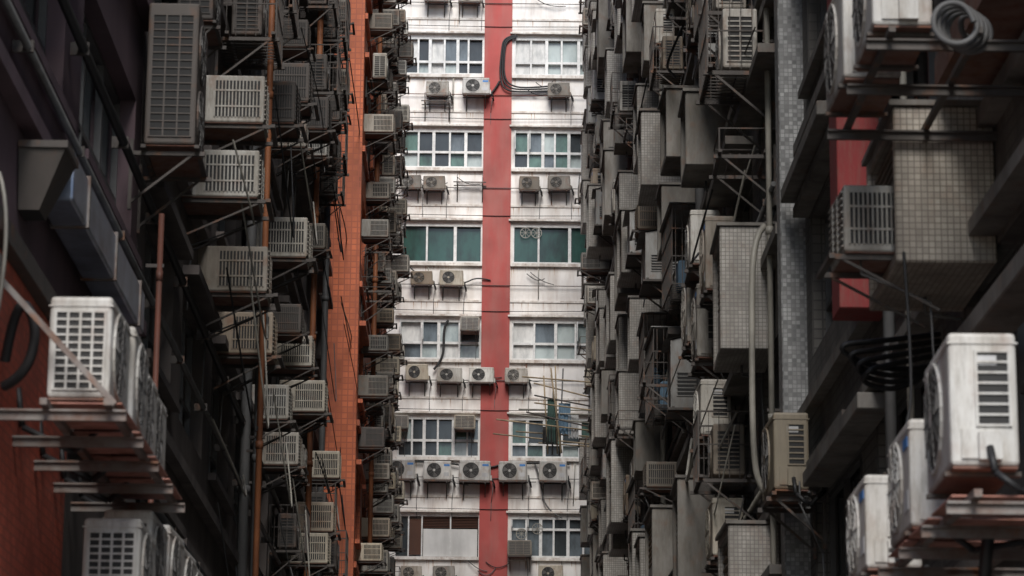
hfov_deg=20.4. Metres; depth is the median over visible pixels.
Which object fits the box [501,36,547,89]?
electric cable
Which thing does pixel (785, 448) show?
air conditioner
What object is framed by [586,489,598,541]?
concrete ac housing
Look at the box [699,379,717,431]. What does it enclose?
electric cable
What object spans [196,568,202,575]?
air conditioner
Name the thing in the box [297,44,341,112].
air conditioner
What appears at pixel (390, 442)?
air conditioner
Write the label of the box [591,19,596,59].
sheet metal ac hood
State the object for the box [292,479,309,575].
electric cable
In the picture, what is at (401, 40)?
steel bracket rack
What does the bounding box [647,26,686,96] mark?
air conditioner
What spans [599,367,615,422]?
concrete ac housing
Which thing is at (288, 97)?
air conditioner
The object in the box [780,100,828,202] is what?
concrete canopy
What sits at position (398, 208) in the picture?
air conditioner
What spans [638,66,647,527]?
drain pipe
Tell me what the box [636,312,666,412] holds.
window security cage
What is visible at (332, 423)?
electric cable
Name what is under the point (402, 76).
air conditioner
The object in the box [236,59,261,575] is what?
drain pipe
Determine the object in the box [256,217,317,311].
air conditioner
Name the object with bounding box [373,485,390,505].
air conditioner
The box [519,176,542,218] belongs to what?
air conditioner
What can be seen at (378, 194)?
air conditioner
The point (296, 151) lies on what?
air conditioner
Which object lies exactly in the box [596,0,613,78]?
concrete ac housing
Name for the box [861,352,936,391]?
electric cable
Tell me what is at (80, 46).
conduit pipe
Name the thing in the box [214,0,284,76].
air conditioner
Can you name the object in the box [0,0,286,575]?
conduit pipe
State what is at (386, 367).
air conditioner
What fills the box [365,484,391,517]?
air conditioner
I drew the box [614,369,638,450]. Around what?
tiled ac housing
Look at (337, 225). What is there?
electric cable
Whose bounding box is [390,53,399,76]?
air conditioner
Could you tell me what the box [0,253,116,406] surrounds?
steel tie bar
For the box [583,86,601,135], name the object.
sheet metal ac hood
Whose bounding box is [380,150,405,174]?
steel bracket rack
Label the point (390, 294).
air conditioner
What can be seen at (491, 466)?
electric cable
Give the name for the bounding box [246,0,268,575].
drain pipe
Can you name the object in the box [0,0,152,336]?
mauve apartment building
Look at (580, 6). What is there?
air conditioner
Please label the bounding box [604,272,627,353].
tiled ac housing
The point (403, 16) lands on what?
air conditioner
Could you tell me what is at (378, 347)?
air conditioner
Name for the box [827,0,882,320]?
crimson pilaster
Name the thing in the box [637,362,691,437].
steel bracket rack
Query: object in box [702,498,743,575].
air conditioner
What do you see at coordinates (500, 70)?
electric cable
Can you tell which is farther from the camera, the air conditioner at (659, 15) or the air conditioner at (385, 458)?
the air conditioner at (385, 458)
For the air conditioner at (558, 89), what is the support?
attached to the trim
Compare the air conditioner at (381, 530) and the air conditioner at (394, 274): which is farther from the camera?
the air conditioner at (394, 274)
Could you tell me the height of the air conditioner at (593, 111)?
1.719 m
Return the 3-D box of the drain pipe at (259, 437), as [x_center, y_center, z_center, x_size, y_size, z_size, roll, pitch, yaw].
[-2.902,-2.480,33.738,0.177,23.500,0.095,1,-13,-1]
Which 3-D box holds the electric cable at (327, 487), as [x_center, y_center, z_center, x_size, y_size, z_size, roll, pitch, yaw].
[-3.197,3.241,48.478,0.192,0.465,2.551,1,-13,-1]
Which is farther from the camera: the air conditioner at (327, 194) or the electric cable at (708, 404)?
the air conditioner at (327, 194)
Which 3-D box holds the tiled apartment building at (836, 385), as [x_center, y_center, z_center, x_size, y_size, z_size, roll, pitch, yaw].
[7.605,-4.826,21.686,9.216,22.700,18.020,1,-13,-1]
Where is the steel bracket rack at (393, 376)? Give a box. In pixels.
[365,363,396,404]
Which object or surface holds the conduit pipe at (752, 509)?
attached to the weathered apartment building at (736, 385)
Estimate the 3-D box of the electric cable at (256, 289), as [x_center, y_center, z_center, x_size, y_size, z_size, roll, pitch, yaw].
[-2.762,-0.150,31.084,0.192,1.404,3.517,1,-13,-1]
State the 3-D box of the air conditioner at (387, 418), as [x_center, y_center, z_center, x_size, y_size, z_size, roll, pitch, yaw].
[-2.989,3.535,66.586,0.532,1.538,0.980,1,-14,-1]
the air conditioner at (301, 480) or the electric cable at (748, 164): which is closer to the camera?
the electric cable at (748, 164)
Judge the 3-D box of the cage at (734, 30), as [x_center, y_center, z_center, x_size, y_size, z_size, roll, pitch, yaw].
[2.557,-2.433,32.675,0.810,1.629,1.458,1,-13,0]
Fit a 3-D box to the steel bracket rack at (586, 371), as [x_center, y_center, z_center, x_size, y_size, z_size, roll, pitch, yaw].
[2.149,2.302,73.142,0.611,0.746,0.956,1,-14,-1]
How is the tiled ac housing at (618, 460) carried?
attached to the weathered apartment building at (736, 385)
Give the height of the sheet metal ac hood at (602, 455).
1.186 m
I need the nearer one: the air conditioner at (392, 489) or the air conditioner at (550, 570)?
the air conditioner at (392, 489)
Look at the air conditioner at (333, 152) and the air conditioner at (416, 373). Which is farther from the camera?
the air conditioner at (416, 373)
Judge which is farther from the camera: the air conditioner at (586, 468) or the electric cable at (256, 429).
the air conditioner at (586, 468)
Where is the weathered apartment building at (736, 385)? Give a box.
[592,0,781,575]
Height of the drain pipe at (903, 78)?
21.500 m
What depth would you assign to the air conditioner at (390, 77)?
64.02 m
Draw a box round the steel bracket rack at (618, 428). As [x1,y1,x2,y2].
[612,410,638,449]
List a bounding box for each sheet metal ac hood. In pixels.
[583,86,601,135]
[585,386,591,421]
[588,59,604,114]
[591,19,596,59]
[591,187,612,245]
[592,287,604,335]
[597,448,605,487]
[606,0,610,30]
[616,0,622,38]
[622,209,640,275]
[635,228,680,324]
[661,335,708,436]
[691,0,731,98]
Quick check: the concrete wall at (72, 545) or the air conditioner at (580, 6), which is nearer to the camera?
the concrete wall at (72, 545)
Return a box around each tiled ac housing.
[578,437,600,499]
[580,129,594,179]
[580,179,589,234]
[582,31,584,71]
[583,45,591,98]
[584,0,589,44]
[585,183,612,271]
[585,308,594,368]
[587,0,596,63]
[590,8,596,69]
[590,371,611,446]
[595,306,604,372]
[597,288,605,305]
[597,497,608,550]
[597,551,627,575]
[603,47,634,117]
[603,303,615,368]
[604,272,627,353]
[604,437,639,538]
[609,534,627,560]
[613,0,621,53]
[614,170,637,221]
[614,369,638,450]
[615,208,640,290]
[615,314,627,371]
[626,295,659,372]
[627,528,644,575]
[631,0,657,21]
[631,83,658,174]
[634,534,644,575]
[636,108,680,205]
[710,222,773,428]
[715,520,779,575]
[861,99,996,325]
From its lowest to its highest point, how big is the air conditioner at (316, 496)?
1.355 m
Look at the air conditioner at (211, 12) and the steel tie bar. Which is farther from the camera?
the air conditioner at (211, 12)
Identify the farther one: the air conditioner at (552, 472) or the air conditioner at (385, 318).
the air conditioner at (552, 472)
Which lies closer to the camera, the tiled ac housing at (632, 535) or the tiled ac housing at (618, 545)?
the tiled ac housing at (632, 535)
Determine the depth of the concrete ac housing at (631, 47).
54.30 m
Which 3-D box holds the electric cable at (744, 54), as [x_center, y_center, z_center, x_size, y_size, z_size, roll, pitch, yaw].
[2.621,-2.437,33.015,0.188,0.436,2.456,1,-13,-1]
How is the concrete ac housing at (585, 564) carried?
attached to the weathered apartment building at (736, 385)
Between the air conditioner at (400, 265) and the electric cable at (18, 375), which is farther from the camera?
the air conditioner at (400, 265)
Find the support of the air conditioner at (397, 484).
attached to the orange apartment building at (347, 282)
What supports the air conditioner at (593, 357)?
attached to the weathered apartment building at (736, 385)
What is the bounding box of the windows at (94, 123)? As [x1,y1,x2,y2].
[19,0,119,204]
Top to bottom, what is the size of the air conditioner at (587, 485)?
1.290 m
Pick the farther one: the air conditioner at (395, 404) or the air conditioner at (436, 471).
the air conditioner at (436, 471)
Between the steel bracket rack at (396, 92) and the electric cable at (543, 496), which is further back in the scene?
the electric cable at (543, 496)
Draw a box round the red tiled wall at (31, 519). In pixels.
[0,204,66,575]
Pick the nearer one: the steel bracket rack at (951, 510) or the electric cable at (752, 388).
the steel bracket rack at (951, 510)
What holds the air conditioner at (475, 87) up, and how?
attached to the walls at (562, 276)
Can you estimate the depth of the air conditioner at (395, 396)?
67.92 m
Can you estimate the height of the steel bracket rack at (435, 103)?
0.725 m
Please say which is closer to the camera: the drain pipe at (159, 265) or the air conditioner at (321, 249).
the drain pipe at (159, 265)
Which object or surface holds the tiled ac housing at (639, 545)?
attached to the weathered apartment building at (736, 385)
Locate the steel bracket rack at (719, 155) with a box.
[709,127,776,217]
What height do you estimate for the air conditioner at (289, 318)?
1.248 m
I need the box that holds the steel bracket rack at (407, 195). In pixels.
[395,178,409,197]
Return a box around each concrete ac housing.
[579,505,589,547]
[580,554,589,575]
[582,283,604,326]
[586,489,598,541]
[588,417,604,475]
[589,532,599,575]
[594,554,599,575]
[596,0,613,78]
[599,119,613,191]
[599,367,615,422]
[601,148,626,235]
[607,379,614,428]
[613,104,632,157]
[613,227,639,310]
[621,0,640,73]
[632,418,667,479]
[639,1,663,79]
[643,504,672,575]
[655,182,694,265]
[657,85,697,175]
[670,475,721,575]
[678,88,729,215]
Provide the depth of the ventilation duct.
21.12 m
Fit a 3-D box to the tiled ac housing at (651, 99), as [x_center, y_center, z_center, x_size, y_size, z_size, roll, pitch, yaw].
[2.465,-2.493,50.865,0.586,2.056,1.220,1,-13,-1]
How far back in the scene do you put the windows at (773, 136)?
36.40 m
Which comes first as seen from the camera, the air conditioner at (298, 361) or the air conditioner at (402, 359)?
the air conditioner at (298, 361)
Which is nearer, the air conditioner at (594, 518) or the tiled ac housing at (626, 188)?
the tiled ac housing at (626, 188)
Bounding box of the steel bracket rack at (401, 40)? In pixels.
[395,21,404,44]
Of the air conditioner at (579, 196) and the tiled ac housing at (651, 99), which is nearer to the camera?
the tiled ac housing at (651, 99)
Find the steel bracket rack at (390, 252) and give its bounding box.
[364,240,394,281]
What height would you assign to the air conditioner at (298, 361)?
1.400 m
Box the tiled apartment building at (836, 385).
[793,0,1023,575]
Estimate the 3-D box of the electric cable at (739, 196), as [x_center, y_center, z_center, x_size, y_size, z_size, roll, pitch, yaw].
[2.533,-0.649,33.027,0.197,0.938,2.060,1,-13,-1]
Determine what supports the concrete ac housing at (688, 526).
attached to the weathered apartment building at (736, 385)
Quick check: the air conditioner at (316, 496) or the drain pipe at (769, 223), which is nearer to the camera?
the drain pipe at (769, 223)
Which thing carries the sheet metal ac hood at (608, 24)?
attached to the weathered apartment building at (736, 385)
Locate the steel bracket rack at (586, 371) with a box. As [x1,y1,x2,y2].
[583,363,594,379]
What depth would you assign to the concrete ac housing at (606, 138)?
64.10 m
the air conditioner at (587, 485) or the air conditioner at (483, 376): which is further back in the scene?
the air conditioner at (483, 376)
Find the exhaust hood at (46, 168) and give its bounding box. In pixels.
[18,140,78,220]
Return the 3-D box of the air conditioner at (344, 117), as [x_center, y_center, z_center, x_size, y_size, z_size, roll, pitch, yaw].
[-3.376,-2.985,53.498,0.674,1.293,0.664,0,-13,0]
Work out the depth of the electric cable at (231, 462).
30.12 m
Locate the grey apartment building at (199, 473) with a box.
[134,0,332,575]
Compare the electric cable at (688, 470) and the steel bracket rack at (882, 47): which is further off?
the electric cable at (688, 470)
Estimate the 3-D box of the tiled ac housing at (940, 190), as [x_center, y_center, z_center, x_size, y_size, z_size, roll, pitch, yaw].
[2.839,-0.161,19.401,0.692,1.879,1.520,0,-13,0]
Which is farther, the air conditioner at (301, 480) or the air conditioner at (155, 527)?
the air conditioner at (301, 480)
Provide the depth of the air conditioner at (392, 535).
66.97 m
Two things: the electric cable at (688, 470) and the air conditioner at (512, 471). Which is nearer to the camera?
the electric cable at (688, 470)
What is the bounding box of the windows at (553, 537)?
[395,37,589,557]
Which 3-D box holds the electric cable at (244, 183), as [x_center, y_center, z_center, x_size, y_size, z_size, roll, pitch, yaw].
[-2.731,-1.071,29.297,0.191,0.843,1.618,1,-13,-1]
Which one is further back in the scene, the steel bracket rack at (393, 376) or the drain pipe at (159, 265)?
the steel bracket rack at (393, 376)
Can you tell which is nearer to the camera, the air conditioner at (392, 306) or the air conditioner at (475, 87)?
the air conditioner at (392, 306)
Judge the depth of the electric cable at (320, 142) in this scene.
44.85 m
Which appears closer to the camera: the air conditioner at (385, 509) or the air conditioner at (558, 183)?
the air conditioner at (385, 509)
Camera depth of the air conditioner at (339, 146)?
51.94 m
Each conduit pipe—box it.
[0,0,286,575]
[57,0,310,574]
[144,499,206,575]
[627,181,775,557]
[743,490,761,519]
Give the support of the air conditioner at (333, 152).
attached to the grey apartment building at (199, 473)
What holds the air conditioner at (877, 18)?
on the steel bracket rack at (882, 47)
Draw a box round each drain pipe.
[146,213,164,502]
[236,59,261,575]
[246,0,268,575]
[249,0,274,575]
[303,9,323,575]
[315,54,333,575]
[366,0,383,575]
[381,62,389,334]
[626,78,633,574]
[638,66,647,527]
[658,0,665,504]
[694,53,706,474]
[762,7,778,563]
[878,111,897,474]
[899,72,914,419]
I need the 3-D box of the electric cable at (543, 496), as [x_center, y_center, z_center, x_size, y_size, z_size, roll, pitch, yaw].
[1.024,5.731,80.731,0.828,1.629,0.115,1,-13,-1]
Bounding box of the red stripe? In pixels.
[479,0,511,575]
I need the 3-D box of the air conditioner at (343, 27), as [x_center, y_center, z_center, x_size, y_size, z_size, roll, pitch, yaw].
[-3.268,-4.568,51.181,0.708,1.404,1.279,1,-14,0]
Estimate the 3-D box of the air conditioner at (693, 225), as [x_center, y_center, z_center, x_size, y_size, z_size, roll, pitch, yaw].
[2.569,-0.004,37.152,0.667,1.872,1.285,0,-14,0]
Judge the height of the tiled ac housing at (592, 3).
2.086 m
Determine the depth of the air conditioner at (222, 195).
29.43 m
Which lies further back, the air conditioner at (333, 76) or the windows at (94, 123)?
the air conditioner at (333, 76)
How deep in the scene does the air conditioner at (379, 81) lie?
59.71 m
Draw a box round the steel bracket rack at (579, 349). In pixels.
[577,336,585,358]
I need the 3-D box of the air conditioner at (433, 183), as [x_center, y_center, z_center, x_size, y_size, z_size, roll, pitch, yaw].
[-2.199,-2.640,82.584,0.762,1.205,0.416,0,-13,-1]
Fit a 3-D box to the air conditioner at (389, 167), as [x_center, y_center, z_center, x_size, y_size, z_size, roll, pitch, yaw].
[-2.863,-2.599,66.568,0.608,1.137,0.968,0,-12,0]
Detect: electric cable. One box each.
[0,171,7,306]
[0,300,39,390]
[211,418,246,496]
[226,268,257,431]
[232,139,254,224]
[241,204,267,339]
[249,275,268,428]
[273,392,291,507]
[274,94,294,237]
[278,513,292,575]
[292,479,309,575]
[299,135,317,244]
[301,27,323,127]
[305,120,316,179]
[309,62,324,172]
[315,452,329,492]
[320,294,336,401]
[321,458,339,530]
[322,258,331,307]
[326,381,340,452]
[332,184,343,259]
[333,202,341,251]
[338,201,346,241]
[339,488,345,529]
[340,296,350,346]
[341,303,351,338]
[344,325,356,388]
[348,54,359,132]
[415,461,569,467]
[433,320,448,369]
[464,278,490,282]
[499,35,547,91]
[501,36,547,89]
[503,37,547,87]
[535,464,561,517]
[634,80,646,143]
[666,25,683,78]
[668,360,679,394]
[673,248,684,280]
[685,438,692,481]
[691,189,712,263]
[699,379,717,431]
[714,425,735,513]
[719,411,737,448]
[729,27,755,112]
[733,170,745,221]
[735,145,755,208]
[738,497,743,519]
[749,223,765,492]
[839,331,940,371]
[848,338,940,377]
[855,345,940,384]
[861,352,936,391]
[902,252,912,424]
[931,0,993,54]
[978,539,993,575]
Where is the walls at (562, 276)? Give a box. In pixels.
[386,0,599,575]
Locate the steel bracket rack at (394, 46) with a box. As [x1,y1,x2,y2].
[375,34,401,55]
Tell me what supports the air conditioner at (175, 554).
on the steel bracket rack
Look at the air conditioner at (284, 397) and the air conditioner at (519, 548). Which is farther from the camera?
the air conditioner at (519, 548)
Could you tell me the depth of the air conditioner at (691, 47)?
37.87 m
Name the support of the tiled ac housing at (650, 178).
attached to the weathered apartment building at (736, 385)
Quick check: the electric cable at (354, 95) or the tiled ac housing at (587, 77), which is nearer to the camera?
the electric cable at (354, 95)
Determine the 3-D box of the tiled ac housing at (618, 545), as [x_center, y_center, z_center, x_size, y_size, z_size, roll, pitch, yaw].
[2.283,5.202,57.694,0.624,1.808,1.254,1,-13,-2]
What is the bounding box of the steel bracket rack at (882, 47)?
[827,25,1023,141]
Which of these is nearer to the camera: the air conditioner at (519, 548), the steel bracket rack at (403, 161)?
the steel bracket rack at (403, 161)
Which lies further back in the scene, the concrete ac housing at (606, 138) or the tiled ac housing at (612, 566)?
the concrete ac housing at (606, 138)
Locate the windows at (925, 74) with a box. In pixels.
[820,0,1023,575]
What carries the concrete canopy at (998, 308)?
attached to the tiled apartment building at (836, 385)
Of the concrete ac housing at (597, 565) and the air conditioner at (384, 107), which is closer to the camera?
the air conditioner at (384, 107)
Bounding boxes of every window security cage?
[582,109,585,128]
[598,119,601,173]
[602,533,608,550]
[626,476,659,561]
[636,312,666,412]
[643,326,680,425]
[659,202,694,309]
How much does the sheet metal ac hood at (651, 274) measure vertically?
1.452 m
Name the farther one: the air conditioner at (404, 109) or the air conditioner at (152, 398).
the air conditioner at (404, 109)
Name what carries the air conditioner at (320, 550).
attached to the grey apartment building at (199, 473)
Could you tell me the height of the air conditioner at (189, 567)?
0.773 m
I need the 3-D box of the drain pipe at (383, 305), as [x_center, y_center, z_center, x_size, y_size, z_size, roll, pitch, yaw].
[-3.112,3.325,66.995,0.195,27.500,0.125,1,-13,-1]
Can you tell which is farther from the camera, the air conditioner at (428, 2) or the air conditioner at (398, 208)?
the air conditioner at (428, 2)
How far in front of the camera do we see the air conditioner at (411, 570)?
79.92 m
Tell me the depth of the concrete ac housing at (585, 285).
73.42 m
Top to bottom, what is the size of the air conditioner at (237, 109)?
1.622 m
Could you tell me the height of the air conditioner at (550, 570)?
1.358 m
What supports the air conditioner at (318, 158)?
attached to the grey apartment building at (199, 473)
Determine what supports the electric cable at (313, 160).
attached to the grey apartment building at (199, 473)
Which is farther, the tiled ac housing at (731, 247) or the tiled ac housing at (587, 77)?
the tiled ac housing at (587, 77)
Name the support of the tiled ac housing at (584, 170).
attached to the weathered apartment building at (736, 385)
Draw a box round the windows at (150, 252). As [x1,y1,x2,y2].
[142,0,320,575]
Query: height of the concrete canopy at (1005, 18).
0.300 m
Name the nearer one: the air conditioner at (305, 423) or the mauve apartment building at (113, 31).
the mauve apartment building at (113, 31)
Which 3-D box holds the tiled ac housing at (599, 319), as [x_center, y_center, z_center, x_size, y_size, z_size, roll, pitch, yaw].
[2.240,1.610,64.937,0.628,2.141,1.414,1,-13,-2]
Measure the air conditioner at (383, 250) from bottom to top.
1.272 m
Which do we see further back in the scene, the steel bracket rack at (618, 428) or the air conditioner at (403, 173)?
the air conditioner at (403, 173)
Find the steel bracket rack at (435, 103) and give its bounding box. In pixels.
[421,96,452,121]
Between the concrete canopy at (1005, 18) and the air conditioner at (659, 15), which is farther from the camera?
the air conditioner at (659, 15)
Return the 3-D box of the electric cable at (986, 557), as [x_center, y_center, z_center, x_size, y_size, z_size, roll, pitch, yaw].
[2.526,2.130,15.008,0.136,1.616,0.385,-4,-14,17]
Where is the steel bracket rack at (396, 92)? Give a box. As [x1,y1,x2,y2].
[368,80,399,113]
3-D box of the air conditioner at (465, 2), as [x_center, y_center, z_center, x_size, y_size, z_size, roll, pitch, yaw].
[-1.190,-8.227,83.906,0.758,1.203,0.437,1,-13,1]
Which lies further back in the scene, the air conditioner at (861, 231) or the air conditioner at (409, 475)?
the air conditioner at (409, 475)
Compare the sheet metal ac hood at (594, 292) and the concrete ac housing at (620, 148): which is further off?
the sheet metal ac hood at (594, 292)
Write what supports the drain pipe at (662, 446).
attached to the weathered apartment building at (736, 385)
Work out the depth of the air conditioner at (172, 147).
25.11 m
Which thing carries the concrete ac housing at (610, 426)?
attached to the weathered apartment building at (736, 385)
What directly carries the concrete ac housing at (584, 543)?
attached to the weathered apartment building at (736, 385)
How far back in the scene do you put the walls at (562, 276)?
82.26 m
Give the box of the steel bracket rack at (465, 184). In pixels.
[453,174,485,201]
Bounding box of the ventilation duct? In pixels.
[48,154,144,333]
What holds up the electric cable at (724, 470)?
attached to the air conditioner at (734, 469)
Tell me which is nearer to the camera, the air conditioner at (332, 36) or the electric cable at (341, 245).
the air conditioner at (332, 36)
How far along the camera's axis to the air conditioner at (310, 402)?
44.91 m
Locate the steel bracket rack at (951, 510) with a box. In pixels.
[878,489,1023,575]
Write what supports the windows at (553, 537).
attached to the walls at (562, 276)
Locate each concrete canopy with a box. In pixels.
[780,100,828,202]
[803,392,884,486]
[934,0,1023,84]
[956,244,1023,333]
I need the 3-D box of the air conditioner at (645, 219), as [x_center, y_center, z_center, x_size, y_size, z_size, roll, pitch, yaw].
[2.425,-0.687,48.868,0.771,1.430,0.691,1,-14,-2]
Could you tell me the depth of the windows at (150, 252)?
31.97 m
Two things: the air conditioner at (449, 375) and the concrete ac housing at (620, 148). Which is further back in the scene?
the air conditioner at (449, 375)
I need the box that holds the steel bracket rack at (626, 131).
[621,118,632,148]
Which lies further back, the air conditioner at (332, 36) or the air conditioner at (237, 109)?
the air conditioner at (332, 36)
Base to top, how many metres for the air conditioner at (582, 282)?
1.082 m
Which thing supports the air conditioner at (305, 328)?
attached to the grey apartment building at (199, 473)
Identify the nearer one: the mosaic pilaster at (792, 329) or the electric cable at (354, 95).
the mosaic pilaster at (792, 329)
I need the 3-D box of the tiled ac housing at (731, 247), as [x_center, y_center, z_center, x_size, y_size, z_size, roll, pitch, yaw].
[2.616,0.491,32.400,0.630,2.203,1.386,0,-13,1]
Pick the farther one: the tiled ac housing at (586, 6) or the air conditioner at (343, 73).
the tiled ac housing at (586, 6)
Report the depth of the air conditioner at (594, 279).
74.89 m
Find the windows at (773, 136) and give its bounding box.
[669,0,778,506]
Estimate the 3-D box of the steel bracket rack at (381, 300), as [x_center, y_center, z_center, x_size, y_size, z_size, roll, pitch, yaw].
[-2.755,0.282,58.942,0.718,0.857,1.070,1,-14,-1]
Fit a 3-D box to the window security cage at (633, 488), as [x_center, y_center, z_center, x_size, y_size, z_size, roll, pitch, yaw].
[2.394,4.141,50.857,0.601,1.278,1.821,1,-13,-1]
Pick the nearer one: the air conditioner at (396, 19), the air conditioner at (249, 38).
the air conditioner at (249, 38)
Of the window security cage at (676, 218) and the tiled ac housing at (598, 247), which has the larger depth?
the tiled ac housing at (598, 247)
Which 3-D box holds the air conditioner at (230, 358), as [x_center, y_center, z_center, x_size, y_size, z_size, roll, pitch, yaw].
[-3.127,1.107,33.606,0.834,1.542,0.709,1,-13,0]
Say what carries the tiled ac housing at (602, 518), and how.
attached to the weathered apartment building at (736, 385)
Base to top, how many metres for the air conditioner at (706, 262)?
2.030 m
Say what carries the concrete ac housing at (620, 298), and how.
attached to the weathered apartment building at (736, 385)
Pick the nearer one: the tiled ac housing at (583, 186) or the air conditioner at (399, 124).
the air conditioner at (399, 124)
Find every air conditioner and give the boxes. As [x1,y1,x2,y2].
[17,297,131,453]
[40,327,149,482]
[59,373,158,502]
[77,397,167,512]
[82,518,156,575]
[103,510,168,575]
[127,3,211,233]
[163,525,184,575]
[177,0,225,58]
[181,150,274,309]
[183,549,196,575]
[196,75,277,235]
[196,246,280,396]
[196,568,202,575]
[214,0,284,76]
[214,312,284,434]
[242,0,300,75]
[250,384,298,453]
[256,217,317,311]
[259,81,307,157]
[261,432,308,494]
[262,63,319,123]
[265,304,308,383]
[267,336,320,387]
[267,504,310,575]
[271,121,313,190]
[271,231,317,303]
[274,19,315,62]
[277,320,306,384]
[278,444,309,512]
[279,380,333,435]
[285,97,337,201]
[285,533,336,575]
[292,422,326,438]
[293,144,333,209]
[293,223,332,303]
[294,502,340,575]
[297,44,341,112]
[298,483,337,537]
[299,0,339,46]
[304,91,346,174]
[306,111,348,199]
[310,530,348,575]
[311,0,349,69]
[312,140,343,182]
[312,451,345,494]
[319,176,345,221]
[327,46,349,111]
[329,0,350,52]
[339,0,354,35]
[341,69,354,105]
[342,103,351,126]
[356,543,386,575]
[358,375,392,426]
[358,427,388,489]
[359,550,393,575]
[361,219,392,277]
[361,335,392,374]
[361,402,384,453]
[361,518,394,546]
[363,463,392,509]
[364,114,397,174]
[364,399,391,453]
[365,53,389,113]
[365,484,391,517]
[366,182,394,244]
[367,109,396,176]
[367,253,386,314]
[368,13,395,54]
[368,206,390,250]
[368,268,395,324]
[368,371,397,425]
[371,94,387,155]
[372,9,403,43]
[372,177,397,218]
[372,241,389,263]
[372,278,400,311]
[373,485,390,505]
[373,495,396,519]
[374,450,395,472]
[376,308,396,334]
[376,357,403,381]
[377,35,400,63]
[377,271,400,307]
[377,303,395,333]
[378,204,402,250]
[378,334,404,356]
[379,149,402,187]
[382,69,394,99]
[382,528,396,549]
[383,0,398,8]
[383,403,395,437]
[383,535,404,556]
[385,415,397,450]
[386,255,412,282]
[387,111,405,141]
[387,232,406,259]
[388,39,398,67]
[388,82,400,109]
[388,473,397,494]
[389,104,412,132]
[389,137,401,151]
[389,198,410,224]
[389,557,395,575]
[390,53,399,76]
[390,381,401,401]
[390,504,403,531]
[391,461,402,497]
[392,459,419,517]
[393,60,409,85]
[393,345,406,366]
[393,400,399,411]
[393,481,407,506]
[394,514,404,538]
[395,156,408,178]
[395,283,404,304]
[395,415,408,455]
[396,0,410,8]
[396,133,407,153]
[396,426,403,447]
[396,470,400,487]
[397,19,410,45]
[397,41,416,68]
[397,79,408,97]
[397,220,406,237]
[399,9,408,29]
[400,566,423,575]
[401,175,424,216]
[405,364,431,410]
[411,271,436,313]
[423,176,448,217]
[423,461,455,517]
[424,0,452,17]
[426,81,452,111]
[433,566,456,575]
[437,367,465,409]
[439,270,466,313]
[454,415,475,456]
[458,460,495,520]
[459,0,484,30]
[460,316,479,345]
[462,78,493,123]
[469,367,497,409]
[499,461,531,518]
[505,368,531,411]
[507,540,531,575]
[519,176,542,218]
[538,565,562,575]
[539,461,570,518]
[547,82,573,111]
[548,176,573,219]
[574,182,580,204]
[577,253,609,283]
[578,0,584,13]
[579,8,587,35]
[579,457,600,494]
[580,276,602,298]
[582,286,604,314]
[583,369,592,394]
[583,437,600,480]
[586,130,599,169]
[586,276,605,282]
[587,481,605,508]
[588,502,598,531]
[589,86,609,118]
[590,168,600,182]
[590,336,595,370]
[593,115,608,156]
[605,420,614,454]
[606,374,615,426]
[608,0,638,77]
[608,72,636,145]
[609,179,615,225]
[621,475,639,526]
[627,456,654,506]
[629,205,656,241]
[637,462,685,504]
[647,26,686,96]
[652,9,684,79]
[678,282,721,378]
[681,210,719,290]
[683,0,697,56]
[688,283,736,423]
[690,379,747,515]
[690,410,760,519]
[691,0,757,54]
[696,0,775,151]
[696,216,733,313]
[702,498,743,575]
[757,412,827,575]
[816,185,939,357]
[823,0,900,117]
[846,475,921,575]
[851,0,933,71]
[887,419,1023,553]
[923,333,1023,499]
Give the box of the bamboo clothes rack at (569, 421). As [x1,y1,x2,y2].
[493,366,591,455]
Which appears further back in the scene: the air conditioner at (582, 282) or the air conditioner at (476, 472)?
the air conditioner at (476, 472)
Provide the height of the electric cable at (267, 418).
1.601 m
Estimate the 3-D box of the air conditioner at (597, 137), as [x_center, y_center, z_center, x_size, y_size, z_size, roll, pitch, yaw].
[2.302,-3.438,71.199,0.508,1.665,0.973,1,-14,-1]
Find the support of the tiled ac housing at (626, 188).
attached to the weathered apartment building at (736, 385)
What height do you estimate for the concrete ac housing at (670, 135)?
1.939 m
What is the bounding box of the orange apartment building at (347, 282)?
[324,0,386,575]
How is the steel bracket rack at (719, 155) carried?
attached to the weathered apartment building at (736, 385)
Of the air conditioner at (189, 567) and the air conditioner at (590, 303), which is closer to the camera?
the air conditioner at (189, 567)
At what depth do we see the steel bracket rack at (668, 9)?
41.77 m
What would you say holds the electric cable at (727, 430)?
attached to the air conditioner at (734, 469)
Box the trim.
[393,0,588,570]
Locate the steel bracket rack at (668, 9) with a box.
[663,0,687,35]
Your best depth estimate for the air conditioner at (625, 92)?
57.76 m
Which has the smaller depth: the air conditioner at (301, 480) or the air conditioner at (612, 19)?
the air conditioner at (301, 480)
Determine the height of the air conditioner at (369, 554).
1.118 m
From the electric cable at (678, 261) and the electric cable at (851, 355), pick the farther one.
the electric cable at (678, 261)
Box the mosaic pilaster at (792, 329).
[774,0,810,575]
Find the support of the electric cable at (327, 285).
attached to the grey apartment building at (199, 473)
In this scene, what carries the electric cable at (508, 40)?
attached to the red stripe
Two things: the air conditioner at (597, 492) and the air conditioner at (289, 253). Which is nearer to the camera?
the air conditioner at (289, 253)
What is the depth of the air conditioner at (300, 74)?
39.62 m
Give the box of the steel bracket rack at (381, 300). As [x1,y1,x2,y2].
[360,276,396,320]
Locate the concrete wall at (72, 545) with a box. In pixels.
[61,429,135,575]
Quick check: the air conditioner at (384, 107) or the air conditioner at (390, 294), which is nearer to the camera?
the air conditioner at (384, 107)
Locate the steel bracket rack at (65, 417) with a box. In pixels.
[0,398,185,512]
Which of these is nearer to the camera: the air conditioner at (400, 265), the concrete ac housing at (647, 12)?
the concrete ac housing at (647, 12)

